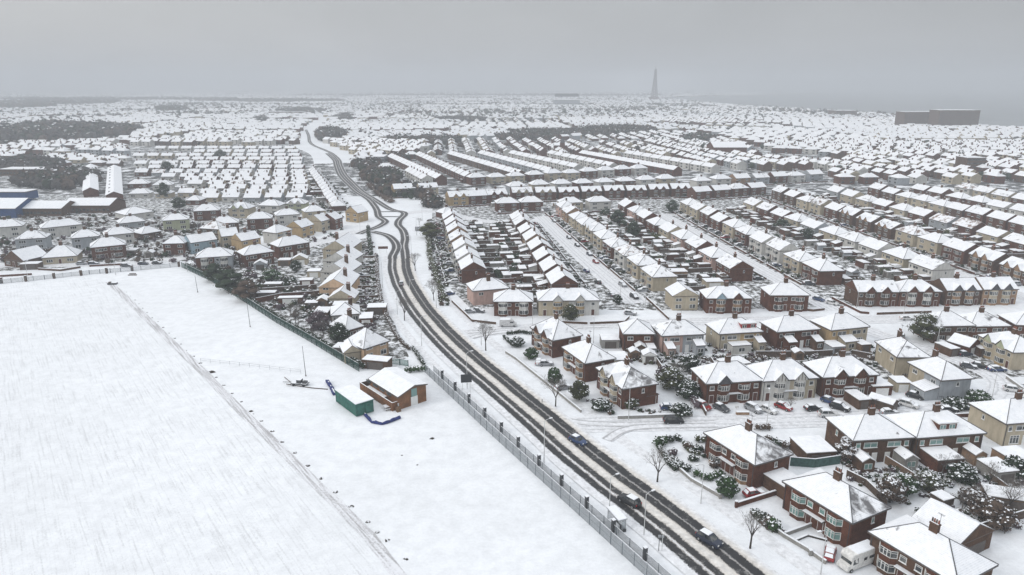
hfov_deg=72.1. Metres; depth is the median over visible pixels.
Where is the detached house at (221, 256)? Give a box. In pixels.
[194,242,233,269]
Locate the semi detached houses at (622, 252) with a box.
[613,239,641,268]
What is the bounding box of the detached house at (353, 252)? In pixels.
[322,244,363,268]
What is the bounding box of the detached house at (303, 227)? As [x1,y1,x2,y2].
[286,216,313,237]
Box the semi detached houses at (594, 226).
[584,217,611,242]
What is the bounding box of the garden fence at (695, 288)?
[688,286,705,290]
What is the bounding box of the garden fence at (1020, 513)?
[981,509,1023,527]
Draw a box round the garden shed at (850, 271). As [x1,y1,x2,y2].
[846,267,860,276]
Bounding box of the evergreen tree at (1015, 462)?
[998,454,1023,479]
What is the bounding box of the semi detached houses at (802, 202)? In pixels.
[796,193,814,209]
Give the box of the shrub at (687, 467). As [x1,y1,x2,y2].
[682,463,691,471]
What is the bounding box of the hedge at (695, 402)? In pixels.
[690,394,700,408]
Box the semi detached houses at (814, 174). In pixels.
[802,168,823,180]
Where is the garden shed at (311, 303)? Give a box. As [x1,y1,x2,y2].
[304,300,317,309]
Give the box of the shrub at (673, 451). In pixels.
[667,447,677,455]
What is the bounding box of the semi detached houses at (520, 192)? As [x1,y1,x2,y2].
[510,184,532,199]
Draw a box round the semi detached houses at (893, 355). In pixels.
[874,325,930,375]
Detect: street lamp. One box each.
[543,417,552,463]
[609,473,619,511]
[643,489,655,534]
[695,464,703,503]
[817,530,826,574]
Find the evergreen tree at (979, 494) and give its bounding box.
[957,487,987,505]
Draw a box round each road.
[305,130,410,258]
[325,153,389,233]
[370,231,401,258]
[383,255,779,574]
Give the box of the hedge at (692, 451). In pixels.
[681,439,701,454]
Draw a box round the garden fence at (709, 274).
[696,273,715,277]
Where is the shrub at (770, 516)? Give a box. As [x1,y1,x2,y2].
[763,513,774,522]
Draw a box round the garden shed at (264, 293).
[254,290,276,297]
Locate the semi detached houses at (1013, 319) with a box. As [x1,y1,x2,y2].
[997,311,1023,337]
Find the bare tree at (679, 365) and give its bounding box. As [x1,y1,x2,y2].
[674,362,686,372]
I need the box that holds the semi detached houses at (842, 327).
[809,306,869,350]
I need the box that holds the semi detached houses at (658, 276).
[639,259,677,290]
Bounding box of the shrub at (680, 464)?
[677,460,683,468]
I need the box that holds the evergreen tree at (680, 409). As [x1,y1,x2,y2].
[668,402,692,416]
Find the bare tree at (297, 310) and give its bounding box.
[287,308,298,322]
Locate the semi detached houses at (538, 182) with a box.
[528,177,550,189]
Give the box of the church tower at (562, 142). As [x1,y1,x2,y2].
[560,137,564,147]
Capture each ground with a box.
[0,86,1023,574]
[0,87,1023,195]
[0,168,346,270]
[212,238,408,366]
[431,195,1023,310]
[665,353,1023,390]
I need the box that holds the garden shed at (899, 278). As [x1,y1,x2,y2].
[896,276,908,280]
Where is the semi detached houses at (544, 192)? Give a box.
[533,184,555,199]
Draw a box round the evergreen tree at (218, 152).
[211,150,227,157]
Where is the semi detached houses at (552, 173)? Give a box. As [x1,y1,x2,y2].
[542,166,562,180]
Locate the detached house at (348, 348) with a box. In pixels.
[339,338,360,363]
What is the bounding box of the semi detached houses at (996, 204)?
[985,198,1014,212]
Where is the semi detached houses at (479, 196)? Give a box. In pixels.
[468,187,488,204]
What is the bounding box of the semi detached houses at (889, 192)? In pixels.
[881,186,904,201]
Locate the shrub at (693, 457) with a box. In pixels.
[688,453,699,460]
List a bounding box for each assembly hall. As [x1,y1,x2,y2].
[82,163,98,197]
[105,165,122,198]
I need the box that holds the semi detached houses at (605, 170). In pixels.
[596,164,614,176]
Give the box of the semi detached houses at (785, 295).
[760,276,810,311]
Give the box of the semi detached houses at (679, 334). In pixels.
[651,309,705,356]
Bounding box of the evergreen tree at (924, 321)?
[907,312,944,340]
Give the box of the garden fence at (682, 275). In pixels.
[676,274,687,277]
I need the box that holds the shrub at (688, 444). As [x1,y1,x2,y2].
[683,441,693,449]
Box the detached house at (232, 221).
[211,213,238,231]
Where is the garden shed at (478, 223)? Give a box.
[474,221,482,225]
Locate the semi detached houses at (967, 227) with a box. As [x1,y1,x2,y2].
[945,216,985,236]
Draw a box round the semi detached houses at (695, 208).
[689,200,706,219]
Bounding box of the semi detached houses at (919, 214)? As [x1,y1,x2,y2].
[907,205,936,226]
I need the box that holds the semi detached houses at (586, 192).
[579,184,601,198]
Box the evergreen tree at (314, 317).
[305,310,329,329]
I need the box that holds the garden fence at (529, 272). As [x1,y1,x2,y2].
[523,271,536,273]
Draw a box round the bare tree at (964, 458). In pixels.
[951,454,972,462]
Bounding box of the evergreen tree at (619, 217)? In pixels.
[610,209,625,223]
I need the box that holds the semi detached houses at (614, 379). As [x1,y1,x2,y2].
[595,352,658,408]
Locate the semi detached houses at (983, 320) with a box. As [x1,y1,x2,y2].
[958,306,1011,339]
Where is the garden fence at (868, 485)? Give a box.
[846,469,887,503]
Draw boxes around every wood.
[0,95,234,99]
[0,97,121,103]
[0,99,56,107]
[0,116,134,140]
[0,135,20,143]
[0,152,66,168]
[7,163,104,189]
[60,121,144,135]
[154,104,188,110]
[193,97,344,101]
[253,114,267,121]
[275,105,326,113]
[298,92,675,95]
[313,125,348,141]
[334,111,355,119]
[349,156,384,170]
[357,162,392,182]
[367,165,403,182]
[374,176,413,196]
[381,131,462,143]
[385,150,410,160]
[400,179,434,199]
[419,192,445,207]
[435,114,486,120]
[494,129,569,140]
[506,126,622,136]
[578,123,657,133]
[679,131,717,140]
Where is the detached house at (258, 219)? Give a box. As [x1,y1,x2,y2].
[246,208,272,229]
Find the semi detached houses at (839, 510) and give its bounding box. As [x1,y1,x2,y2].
[782,462,891,547]
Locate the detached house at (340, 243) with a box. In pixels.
[322,232,362,258]
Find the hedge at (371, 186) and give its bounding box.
[365,182,394,202]
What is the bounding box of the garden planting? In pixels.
[0,187,1023,532]
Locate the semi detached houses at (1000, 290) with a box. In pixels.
[974,271,1018,305]
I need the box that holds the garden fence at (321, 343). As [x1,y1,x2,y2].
[181,262,358,370]
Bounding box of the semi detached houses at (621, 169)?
[613,163,631,175]
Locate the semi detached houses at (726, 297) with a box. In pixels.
[698,280,753,313]
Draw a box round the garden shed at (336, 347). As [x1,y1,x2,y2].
[332,342,342,355]
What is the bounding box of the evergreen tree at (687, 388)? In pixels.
[675,378,702,398]
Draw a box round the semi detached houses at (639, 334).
[618,318,656,354]
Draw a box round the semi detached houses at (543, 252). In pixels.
[528,245,560,273]
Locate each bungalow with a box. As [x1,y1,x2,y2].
[3,245,45,267]
[41,240,82,264]
[114,206,153,218]
[116,213,145,227]
[126,177,151,187]
[128,186,153,197]
[134,166,151,175]
[134,223,162,239]
[148,163,161,169]
[151,167,168,175]
[152,178,174,189]
[154,189,175,197]
[161,171,178,179]
[168,162,179,170]
[169,167,185,175]
[177,186,198,196]
[179,162,194,170]
[179,171,196,179]
[184,174,200,183]
[185,193,205,204]
[186,167,201,175]
[187,178,205,187]
[196,163,210,170]
[199,171,214,177]
[199,186,220,195]
[202,174,219,181]
[202,191,221,201]
[203,167,219,175]
[208,178,226,187]
[209,181,228,190]
[211,163,226,170]
[212,159,226,165]
[217,171,232,177]
[220,174,237,182]
[221,167,237,175]
[221,189,242,201]
[222,186,242,193]
[227,158,241,165]
[227,162,242,170]
[229,178,247,186]
[230,182,247,192]
[235,170,250,177]
[238,174,254,181]
[239,167,254,175]
[242,162,257,170]
[243,159,257,165]
[243,191,263,201]
[245,186,264,195]
[250,178,267,186]
[250,182,268,192]
[254,170,270,178]
[255,174,272,181]
[256,167,271,174]
[259,158,272,164]
[259,163,273,170]
[264,190,284,201]
[268,186,286,195]
[271,178,288,185]
[272,170,288,177]
[272,182,289,190]
[274,158,287,166]
[274,167,289,173]
[274,175,290,181]
[275,162,289,169]
[286,190,305,201]
[289,159,303,166]
[290,163,305,169]
[290,167,305,173]
[291,171,307,177]
[291,174,307,181]
[291,186,309,194]
[292,177,309,184]
[292,182,309,189]
[313,172,323,182]
[315,174,327,184]
[317,176,328,187]
[318,179,331,190]
[320,181,333,189]
[321,184,336,195]
[323,187,337,196]
[325,190,339,203]
[327,193,343,206]
[327,282,359,302]
[329,307,364,339]
[330,197,346,210]
[330,296,360,321]
[435,204,457,217]
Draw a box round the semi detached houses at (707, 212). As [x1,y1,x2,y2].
[699,205,721,225]
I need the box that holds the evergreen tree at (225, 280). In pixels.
[210,267,244,291]
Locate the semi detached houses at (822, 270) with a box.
[801,253,844,284]
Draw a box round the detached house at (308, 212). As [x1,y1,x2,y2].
[301,202,325,218]
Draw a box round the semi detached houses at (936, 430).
[885,396,988,472]
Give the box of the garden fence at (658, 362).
[656,358,662,367]
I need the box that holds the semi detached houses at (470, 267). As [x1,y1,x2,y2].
[457,252,486,282]
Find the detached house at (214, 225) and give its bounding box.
[198,218,230,239]
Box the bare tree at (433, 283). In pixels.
[425,278,439,299]
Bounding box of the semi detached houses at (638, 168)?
[630,162,647,174]
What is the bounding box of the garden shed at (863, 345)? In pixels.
[856,339,871,351]
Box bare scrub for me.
[285,299,1022,533]
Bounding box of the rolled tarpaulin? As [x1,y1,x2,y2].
[363,413,400,424]
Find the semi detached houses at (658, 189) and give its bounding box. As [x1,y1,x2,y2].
[646,181,668,196]
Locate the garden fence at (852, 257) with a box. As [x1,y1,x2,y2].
[844,255,863,259]
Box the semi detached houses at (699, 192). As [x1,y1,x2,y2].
[687,184,711,199]
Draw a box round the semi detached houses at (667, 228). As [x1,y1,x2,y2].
[658,220,681,239]
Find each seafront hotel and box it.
[894,111,928,124]
[927,109,980,125]
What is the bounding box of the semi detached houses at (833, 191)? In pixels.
[822,184,846,200]
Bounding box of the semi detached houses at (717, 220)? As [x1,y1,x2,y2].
[709,211,731,231]
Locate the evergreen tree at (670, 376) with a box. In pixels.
[654,366,686,388]
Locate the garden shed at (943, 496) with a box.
[930,489,955,505]
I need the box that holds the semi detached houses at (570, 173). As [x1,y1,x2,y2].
[561,167,580,179]
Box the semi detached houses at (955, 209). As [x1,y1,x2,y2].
[945,201,971,218]
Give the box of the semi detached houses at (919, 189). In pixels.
[910,182,931,194]
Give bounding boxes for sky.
[0,0,1023,85]
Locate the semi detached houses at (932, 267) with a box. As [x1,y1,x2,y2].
[899,253,955,280]
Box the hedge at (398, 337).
[386,316,410,349]
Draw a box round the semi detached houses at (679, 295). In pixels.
[665,281,699,309]
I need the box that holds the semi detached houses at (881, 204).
[866,197,896,210]
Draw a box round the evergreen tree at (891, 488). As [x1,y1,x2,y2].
[876,475,908,503]
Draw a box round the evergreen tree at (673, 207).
[665,199,679,211]
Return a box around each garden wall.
[0,273,31,276]
[38,266,80,270]
[89,263,120,266]
[358,285,376,287]
[359,295,377,297]
[360,275,374,277]
[451,299,495,323]
[497,212,512,213]
[505,350,581,412]
[523,211,543,212]
[561,320,587,323]
[590,315,629,323]
[610,268,620,278]
[617,413,692,418]
[623,279,634,290]
[646,296,668,319]
[651,197,670,198]
[672,459,721,498]
[698,396,706,415]
[734,245,746,253]
[734,490,776,507]
[736,411,748,414]
[749,254,763,262]
[750,509,826,563]
[766,263,781,272]
[784,273,801,284]
[785,522,811,534]
[795,533,826,541]
[807,308,824,311]
[832,296,869,313]
[877,310,931,314]
[881,239,897,246]
[950,264,974,273]
[955,412,968,416]
[1006,375,1023,388]
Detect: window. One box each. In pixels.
[95,247,103,259]
[114,246,122,257]
[200,258,208,269]
[220,257,228,268]
[380,348,386,354]
[411,387,416,396]
[459,268,461,281]
[498,302,507,316]
[519,302,527,316]
[534,331,540,349]
[542,336,548,354]
[553,302,562,315]
[563,351,570,370]
[575,301,584,315]
[575,359,582,379]
[593,234,595,245]
[597,238,599,249]
[600,374,607,395]
[602,242,605,253]
[607,246,610,257]
[609,382,617,404]
[614,250,617,262]
[619,254,622,267]
[626,259,630,272]
[632,264,636,277]
[640,270,644,284]
[644,336,649,340]
[647,275,650,289]
[670,337,679,341]
[686,337,695,340]
[708,439,721,466]
[716,299,725,313]
[717,384,729,403]
[727,335,736,339]
[732,299,741,313]
[734,456,748,484]
[735,230,738,241]
[737,383,750,402]
[741,234,744,244]
[744,334,753,338]
[749,238,753,248]
[756,242,759,253]
[765,246,769,258]
[773,249,777,262]
[773,296,783,311]
[773,382,785,401]
[783,256,788,267]
[789,489,805,520]
[792,260,796,272]
[793,380,805,399]
[794,296,804,311]
[802,264,807,278]
[802,332,810,335]
[806,500,812,508]
[811,269,817,282]
[818,507,824,516]
[824,511,842,544]
[832,378,845,397]
[837,331,845,335]
[841,554,874,565]
[852,330,860,333]
[853,377,865,393]
[863,442,877,448]
[864,293,874,306]
[876,541,897,574]
[880,293,889,306]
[887,441,900,446]
[898,554,906,564]
[906,293,916,306]
[914,563,922,574]
[922,293,932,306]
[924,568,936,574]
[929,439,942,444]
[942,246,949,258]
[951,291,961,305]
[954,250,960,262]
[956,437,969,442]
[957,328,966,331]
[964,291,973,305]
[971,256,978,268]
[977,328,986,331]
[980,259,987,272]
[983,340,992,358]
[987,290,997,305]
[992,328,1001,331]
[994,346,1005,365]
[1000,290,1010,304]
[1002,267,1010,275]
[1008,435,1019,444]
[1012,270,1020,280]
[1016,425,1023,430]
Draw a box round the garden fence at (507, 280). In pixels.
[497,278,513,282]
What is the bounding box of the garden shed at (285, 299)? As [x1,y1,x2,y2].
[277,295,303,303]
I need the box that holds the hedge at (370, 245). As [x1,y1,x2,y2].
[366,225,373,254]
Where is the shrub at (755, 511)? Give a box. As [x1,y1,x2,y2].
[750,508,760,517]
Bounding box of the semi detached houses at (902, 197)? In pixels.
[895,189,917,204]
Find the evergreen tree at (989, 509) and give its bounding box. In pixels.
[967,496,1023,531]
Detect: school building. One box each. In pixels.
[0,167,52,175]
[22,200,74,215]
[68,198,125,212]
[371,154,387,161]
[707,141,746,152]
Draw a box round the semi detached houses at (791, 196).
[783,188,804,205]
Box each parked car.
[75,261,87,264]
[88,261,99,264]
[120,263,132,266]
[137,261,148,264]
[151,260,162,264]
[444,267,454,271]
[444,290,454,294]
[448,278,459,283]
[464,308,475,312]
[473,307,484,312]
[535,358,542,364]
[538,359,553,366]
[554,383,571,390]
[568,433,587,445]
[594,279,601,283]
[602,258,612,261]
[607,292,614,296]
[615,267,625,271]
[617,492,641,508]
[618,281,626,286]
[624,309,636,315]
[629,292,638,298]
[637,286,648,291]
[659,402,673,410]
[662,415,683,424]
[695,527,723,548]
[696,398,711,410]
[712,401,730,412]
[720,234,729,238]
[742,487,764,497]
[744,401,763,413]
[753,276,764,280]
[760,403,778,414]
[774,400,792,411]
[802,280,815,285]
[803,403,822,411]
[812,295,824,301]
[817,408,839,417]
[820,395,834,402]
[822,544,836,562]
[825,299,838,305]
[829,400,850,412]
[879,407,899,413]
[898,397,919,408]
[899,315,912,320]
[905,390,923,400]
[941,405,959,412]
[958,350,972,356]
[960,361,977,369]
[971,361,987,369]
[986,365,1007,371]
[1002,384,1023,392]
[1014,280,1021,285]
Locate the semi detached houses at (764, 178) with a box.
[749,171,769,183]
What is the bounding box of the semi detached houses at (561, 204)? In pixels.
[555,198,575,216]
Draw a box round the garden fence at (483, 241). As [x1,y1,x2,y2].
[477,240,489,243]
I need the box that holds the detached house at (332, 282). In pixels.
[318,266,359,295]
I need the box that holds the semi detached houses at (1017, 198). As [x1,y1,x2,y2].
[1011,193,1023,203]
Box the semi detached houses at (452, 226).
[445,218,468,242]
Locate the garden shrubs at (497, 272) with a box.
[166,171,1010,294]
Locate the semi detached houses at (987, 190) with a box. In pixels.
[972,184,996,197]
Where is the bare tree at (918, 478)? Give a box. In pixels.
[909,469,926,486]
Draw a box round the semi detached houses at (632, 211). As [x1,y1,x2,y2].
[627,202,643,220]
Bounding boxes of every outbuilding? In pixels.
[292,253,308,264]
[306,268,321,277]
[888,376,911,391]
[911,498,994,552]
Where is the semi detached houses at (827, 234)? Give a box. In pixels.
[812,223,848,242]
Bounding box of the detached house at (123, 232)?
[102,223,134,243]
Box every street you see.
[0,229,371,266]
[408,210,730,223]
[463,314,998,337]
[467,325,608,332]
[470,327,577,337]
[534,216,649,303]
[570,326,1017,432]
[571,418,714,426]
[602,422,718,441]
[658,215,844,310]
[827,224,1023,300]
[1001,387,1023,397]
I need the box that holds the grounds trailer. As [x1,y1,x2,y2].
[286,378,308,386]
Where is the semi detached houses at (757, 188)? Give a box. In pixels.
[744,180,766,194]
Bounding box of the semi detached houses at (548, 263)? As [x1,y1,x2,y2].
[534,254,569,279]
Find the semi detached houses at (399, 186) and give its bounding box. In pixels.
[391,181,412,193]
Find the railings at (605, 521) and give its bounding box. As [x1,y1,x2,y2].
[433,365,670,574]
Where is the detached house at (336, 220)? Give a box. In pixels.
[325,209,342,229]
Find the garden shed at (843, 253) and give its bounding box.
[839,249,852,257]
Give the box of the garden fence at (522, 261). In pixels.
[507,260,530,264]
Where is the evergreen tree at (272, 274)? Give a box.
[259,268,281,281]
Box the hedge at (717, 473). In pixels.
[690,468,725,481]
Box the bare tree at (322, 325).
[316,320,329,335]
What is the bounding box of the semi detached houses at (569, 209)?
[561,203,583,222]
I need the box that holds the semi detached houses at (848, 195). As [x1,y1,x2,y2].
[840,188,863,205]
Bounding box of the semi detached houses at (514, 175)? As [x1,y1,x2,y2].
[505,170,525,182]
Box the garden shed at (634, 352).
[627,346,640,359]
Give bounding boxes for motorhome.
[836,539,874,572]
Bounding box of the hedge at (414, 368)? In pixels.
[404,365,428,371]
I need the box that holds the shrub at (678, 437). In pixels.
[672,433,682,441]
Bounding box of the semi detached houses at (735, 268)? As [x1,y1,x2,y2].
[715,252,753,281]
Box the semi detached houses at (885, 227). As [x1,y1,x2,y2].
[874,218,904,238]
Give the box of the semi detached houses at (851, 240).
[830,227,866,249]
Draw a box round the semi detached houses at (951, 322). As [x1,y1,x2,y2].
[915,304,975,342]
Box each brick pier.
[467,393,470,403]
[483,406,486,417]
[516,435,519,447]
[537,453,540,465]
[559,473,563,486]
[584,495,588,508]
[611,518,615,532]
[642,545,647,560]
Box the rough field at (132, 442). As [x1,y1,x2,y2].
[0,277,408,574]
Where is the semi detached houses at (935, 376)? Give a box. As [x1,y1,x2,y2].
[906,344,974,400]
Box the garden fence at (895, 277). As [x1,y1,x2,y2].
[894,274,917,279]
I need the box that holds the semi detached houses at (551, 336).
[530,308,582,357]
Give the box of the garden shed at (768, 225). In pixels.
[765,223,771,228]
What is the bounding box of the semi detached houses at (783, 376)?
[746,351,819,401]
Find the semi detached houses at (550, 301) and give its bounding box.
[535,282,600,315]
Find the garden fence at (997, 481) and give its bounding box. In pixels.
[989,472,1008,486]
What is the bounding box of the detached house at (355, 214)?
[345,204,367,222]
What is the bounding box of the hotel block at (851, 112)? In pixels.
[828,110,856,114]
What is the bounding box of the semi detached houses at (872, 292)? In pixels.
[844,274,899,306]
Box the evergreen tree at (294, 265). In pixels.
[289,259,301,271]
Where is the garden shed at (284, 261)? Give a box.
[277,257,291,265]
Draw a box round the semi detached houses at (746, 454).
[703,415,793,487]
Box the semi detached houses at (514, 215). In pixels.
[502,209,530,227]
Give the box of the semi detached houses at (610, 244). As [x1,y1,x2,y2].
[602,232,626,258]
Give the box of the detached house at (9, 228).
[0,216,26,237]
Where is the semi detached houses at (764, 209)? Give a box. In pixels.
[756,201,777,217]
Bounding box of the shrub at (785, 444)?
[780,440,789,448]
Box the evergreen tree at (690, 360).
[680,353,701,370]
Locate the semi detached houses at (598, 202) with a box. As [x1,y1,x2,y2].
[585,193,611,209]
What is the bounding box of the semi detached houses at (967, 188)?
[954,181,977,195]
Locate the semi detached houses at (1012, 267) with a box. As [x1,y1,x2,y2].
[998,256,1023,285]
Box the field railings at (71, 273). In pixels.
[0,263,177,283]
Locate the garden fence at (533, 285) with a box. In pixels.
[522,283,535,287]
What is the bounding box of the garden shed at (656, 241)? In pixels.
[651,239,662,246]
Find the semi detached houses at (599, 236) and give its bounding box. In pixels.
[592,225,621,249]
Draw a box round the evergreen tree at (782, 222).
[771,219,792,227]
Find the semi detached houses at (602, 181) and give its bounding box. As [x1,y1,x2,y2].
[593,175,615,186]
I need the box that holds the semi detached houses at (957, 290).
[929,272,982,305]
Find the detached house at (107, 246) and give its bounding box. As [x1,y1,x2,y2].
[89,232,126,259]
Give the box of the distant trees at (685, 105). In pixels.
[0,89,1023,180]
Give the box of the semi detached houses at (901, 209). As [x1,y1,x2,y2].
[883,201,914,217]
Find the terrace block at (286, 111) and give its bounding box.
[269,111,305,112]
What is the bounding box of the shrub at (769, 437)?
[764,434,772,441]
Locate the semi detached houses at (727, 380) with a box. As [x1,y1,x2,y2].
[690,348,762,403]
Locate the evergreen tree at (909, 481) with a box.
[896,472,920,496]
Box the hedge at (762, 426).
[754,422,772,430]
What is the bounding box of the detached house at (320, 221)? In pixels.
[308,211,329,231]
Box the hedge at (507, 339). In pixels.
[503,335,512,345]
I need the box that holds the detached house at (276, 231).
[262,220,292,242]
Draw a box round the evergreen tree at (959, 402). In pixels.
[941,396,969,410]
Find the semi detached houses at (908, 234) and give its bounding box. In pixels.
[894,222,929,246]
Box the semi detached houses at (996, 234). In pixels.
[969,225,1010,244]
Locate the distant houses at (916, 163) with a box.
[0,89,1023,184]
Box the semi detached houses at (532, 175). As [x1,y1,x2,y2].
[524,168,543,181]
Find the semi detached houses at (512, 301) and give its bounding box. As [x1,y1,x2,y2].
[493,284,533,316]
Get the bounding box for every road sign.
[378,246,387,251]
[461,374,471,388]
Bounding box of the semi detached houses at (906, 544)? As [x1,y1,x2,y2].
[867,512,998,574]
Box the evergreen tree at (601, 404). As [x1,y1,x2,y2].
[590,398,614,411]
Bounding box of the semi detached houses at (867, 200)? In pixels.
[855,192,877,206]
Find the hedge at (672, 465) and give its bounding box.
[656,445,677,471]
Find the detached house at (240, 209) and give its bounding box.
[227,199,255,217]
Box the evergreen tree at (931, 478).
[913,470,948,491]
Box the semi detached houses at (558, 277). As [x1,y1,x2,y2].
[536,264,578,291]
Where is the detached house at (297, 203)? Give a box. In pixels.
[285,195,309,211]
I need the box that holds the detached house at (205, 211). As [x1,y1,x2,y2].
[192,201,220,220]
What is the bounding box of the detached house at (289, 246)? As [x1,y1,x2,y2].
[269,231,310,258]
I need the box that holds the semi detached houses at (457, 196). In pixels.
[445,188,469,205]
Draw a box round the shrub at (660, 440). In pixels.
[652,436,667,446]
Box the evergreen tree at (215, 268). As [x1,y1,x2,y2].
[200,261,222,280]
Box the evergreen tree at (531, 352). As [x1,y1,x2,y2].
[523,347,538,358]
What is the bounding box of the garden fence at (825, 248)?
[823,247,832,250]
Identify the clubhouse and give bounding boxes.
[360,366,427,410]
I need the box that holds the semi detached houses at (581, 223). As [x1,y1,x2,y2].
[575,214,594,234]
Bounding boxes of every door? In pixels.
[22,265,34,269]
[256,265,263,269]
[280,261,287,265]
[282,299,297,303]
[302,281,309,284]
[309,273,317,277]
[357,404,364,415]
[365,402,372,412]
[367,362,382,369]
[370,309,382,314]
[411,395,417,405]
[527,277,532,282]
[605,342,615,348]
[632,353,637,359]
[645,357,653,363]
[709,283,720,286]
[709,395,713,403]
[721,460,725,470]
[729,466,734,476]
[752,392,757,400]
[765,392,769,400]
[796,354,802,359]
[805,514,810,523]
[807,389,812,397]
[812,454,830,457]
[817,522,823,532]
[860,401,868,409]
[863,346,868,351]
[871,452,876,462]
[876,388,888,395]
[898,385,908,391]
[945,500,952,505]
[951,350,957,356]
[969,540,985,552]
[999,499,1023,510]
[1001,474,1014,482]
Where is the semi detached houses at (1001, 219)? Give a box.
[985,209,1016,229]
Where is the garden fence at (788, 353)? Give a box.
[755,349,832,356]
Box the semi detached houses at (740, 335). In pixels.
[705,307,765,354]
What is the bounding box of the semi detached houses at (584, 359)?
[561,331,615,381]
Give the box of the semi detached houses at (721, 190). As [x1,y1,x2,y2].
[709,182,730,197]
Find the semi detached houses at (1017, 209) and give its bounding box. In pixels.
[1009,203,1023,215]
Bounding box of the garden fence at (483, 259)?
[481,257,501,261]
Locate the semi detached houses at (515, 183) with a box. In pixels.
[505,179,527,193]
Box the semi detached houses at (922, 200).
[911,192,937,208]
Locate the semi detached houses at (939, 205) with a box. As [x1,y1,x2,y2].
[928,197,952,213]
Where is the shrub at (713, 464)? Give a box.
[709,460,718,467]
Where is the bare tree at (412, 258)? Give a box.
[407,253,420,270]
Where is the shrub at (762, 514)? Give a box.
[756,511,766,520]
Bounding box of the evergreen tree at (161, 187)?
[156,182,169,195]
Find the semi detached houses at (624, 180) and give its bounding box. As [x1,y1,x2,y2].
[614,174,636,186]
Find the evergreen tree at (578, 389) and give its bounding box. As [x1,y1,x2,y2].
[568,379,589,399]
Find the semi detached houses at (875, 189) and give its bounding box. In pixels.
[867,181,889,197]
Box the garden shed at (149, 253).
[143,249,155,257]
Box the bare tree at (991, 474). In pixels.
[979,460,1002,483]
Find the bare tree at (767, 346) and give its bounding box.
[760,342,771,350]
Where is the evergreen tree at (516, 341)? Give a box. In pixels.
[510,336,525,346]
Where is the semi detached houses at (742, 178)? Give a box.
[729,171,750,183]
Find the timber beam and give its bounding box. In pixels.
[284,376,327,389]
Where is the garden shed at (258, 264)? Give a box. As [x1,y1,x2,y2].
[253,258,267,269]
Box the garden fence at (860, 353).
[851,350,872,359]
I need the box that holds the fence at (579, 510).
[425,364,659,574]
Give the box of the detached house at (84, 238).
[70,226,99,248]
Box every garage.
[18,261,43,269]
[127,248,140,253]
[299,277,313,284]
[313,306,329,318]
[359,312,373,323]
[362,354,391,369]
[367,303,387,314]
[478,228,485,232]
[478,252,485,257]
[486,244,499,250]
[488,230,499,236]
[489,261,503,266]
[492,238,504,243]
[493,267,507,271]
[500,245,507,250]
[500,251,512,258]
[501,271,510,277]
[506,255,513,260]
[509,271,523,277]
[512,259,521,264]
[514,241,522,245]
[516,284,531,289]
[517,265,526,270]
[523,274,540,282]
[599,334,619,348]
[607,351,629,361]
[624,234,632,237]
[625,216,633,219]
[628,238,640,242]
[642,236,654,242]
[647,392,658,403]
[649,254,663,257]
[654,244,663,251]
[655,258,666,263]
[662,239,672,243]
[664,253,679,259]
[667,268,687,273]
[668,248,681,252]
[676,247,686,252]
[685,278,697,285]
[702,278,723,287]
[716,272,728,278]
[750,217,759,223]
[757,220,768,225]
[762,467,796,499]
[763,216,772,220]
[779,228,790,234]
[789,435,836,457]
[790,231,800,237]
[803,239,818,245]
[823,340,845,354]
[825,258,836,263]
[842,275,852,284]
[843,389,871,409]
[851,250,862,255]
[855,259,870,268]
[868,392,899,409]
[870,377,893,395]
[874,265,892,272]
[882,269,901,277]
[886,264,901,269]
[934,341,960,356]
[947,333,979,353]
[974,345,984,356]
[975,456,1019,482]
[980,483,1023,510]
[984,245,999,248]
[990,445,1023,459]
[995,249,1007,253]
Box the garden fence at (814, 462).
[790,455,840,467]
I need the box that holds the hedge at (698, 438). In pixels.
[694,434,705,442]
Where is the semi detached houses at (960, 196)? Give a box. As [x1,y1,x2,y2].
[945,190,971,203]
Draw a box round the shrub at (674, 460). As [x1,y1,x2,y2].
[670,457,679,465]
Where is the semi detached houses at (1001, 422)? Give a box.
[967,384,1023,445]
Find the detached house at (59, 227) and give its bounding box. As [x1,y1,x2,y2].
[39,216,82,237]
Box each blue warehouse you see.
[0,189,38,198]
[0,198,35,217]
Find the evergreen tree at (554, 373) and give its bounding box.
[547,367,562,383]
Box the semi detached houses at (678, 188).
[668,181,689,196]
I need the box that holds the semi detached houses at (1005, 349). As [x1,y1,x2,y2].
[977,326,1023,369]
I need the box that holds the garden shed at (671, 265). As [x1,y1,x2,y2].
[666,264,675,267]
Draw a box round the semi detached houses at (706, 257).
[691,242,726,269]
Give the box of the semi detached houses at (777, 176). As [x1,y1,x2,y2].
[768,170,787,183]
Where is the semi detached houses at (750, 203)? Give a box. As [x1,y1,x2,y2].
[738,196,763,212]
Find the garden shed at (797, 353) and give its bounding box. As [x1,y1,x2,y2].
[790,347,804,359]
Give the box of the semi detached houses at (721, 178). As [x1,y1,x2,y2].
[709,172,731,184]
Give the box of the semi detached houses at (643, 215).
[636,208,657,228]
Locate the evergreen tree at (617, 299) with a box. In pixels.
[612,293,622,303]
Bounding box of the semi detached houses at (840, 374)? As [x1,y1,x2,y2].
[802,343,879,397]
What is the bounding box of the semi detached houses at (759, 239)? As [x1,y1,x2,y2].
[749,229,774,254]
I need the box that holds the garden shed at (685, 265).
[680,263,689,270]
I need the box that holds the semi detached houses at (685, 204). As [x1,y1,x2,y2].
[680,195,696,213]
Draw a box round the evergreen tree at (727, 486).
[715,475,740,498]
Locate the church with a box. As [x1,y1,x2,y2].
[553,143,567,150]
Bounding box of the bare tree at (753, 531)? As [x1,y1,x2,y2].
[742,511,767,548]
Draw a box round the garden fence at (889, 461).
[884,455,937,492]

